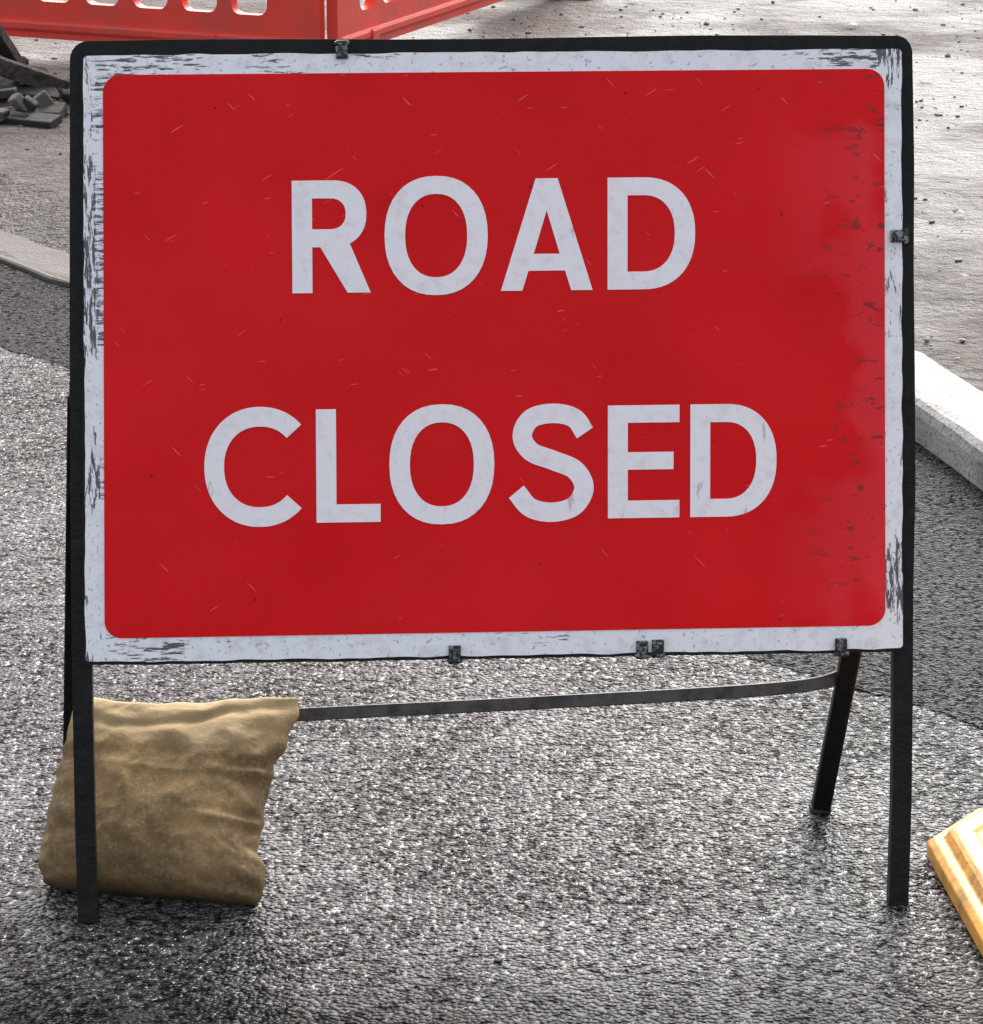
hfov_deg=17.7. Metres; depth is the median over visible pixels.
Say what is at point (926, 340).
gravel
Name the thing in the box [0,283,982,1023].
road
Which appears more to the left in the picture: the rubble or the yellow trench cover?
the rubble
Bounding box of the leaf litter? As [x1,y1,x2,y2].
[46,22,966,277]
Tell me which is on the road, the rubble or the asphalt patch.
the asphalt patch
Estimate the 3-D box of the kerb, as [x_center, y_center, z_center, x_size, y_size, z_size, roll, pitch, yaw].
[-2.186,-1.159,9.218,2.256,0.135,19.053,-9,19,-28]
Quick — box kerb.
[0,230,982,490]
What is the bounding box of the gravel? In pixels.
[0,0,982,361]
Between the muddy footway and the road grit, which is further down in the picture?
the road grit
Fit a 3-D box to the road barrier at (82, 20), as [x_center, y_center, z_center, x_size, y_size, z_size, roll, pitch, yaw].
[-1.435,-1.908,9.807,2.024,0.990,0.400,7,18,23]
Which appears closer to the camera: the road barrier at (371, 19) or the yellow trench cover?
the yellow trench cover
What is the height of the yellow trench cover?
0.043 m
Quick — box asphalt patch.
[0,262,982,728]
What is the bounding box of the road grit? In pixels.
[11,522,982,1011]
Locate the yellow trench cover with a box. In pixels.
[926,808,982,956]
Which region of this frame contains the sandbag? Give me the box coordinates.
[38,697,298,905]
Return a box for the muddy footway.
[0,0,982,391]
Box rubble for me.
[0,25,69,128]
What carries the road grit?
on the road
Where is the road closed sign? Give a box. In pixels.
[63,35,915,922]
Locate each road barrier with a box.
[0,0,324,40]
[326,0,502,38]
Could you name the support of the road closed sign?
on the road
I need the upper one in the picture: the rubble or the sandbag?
the rubble

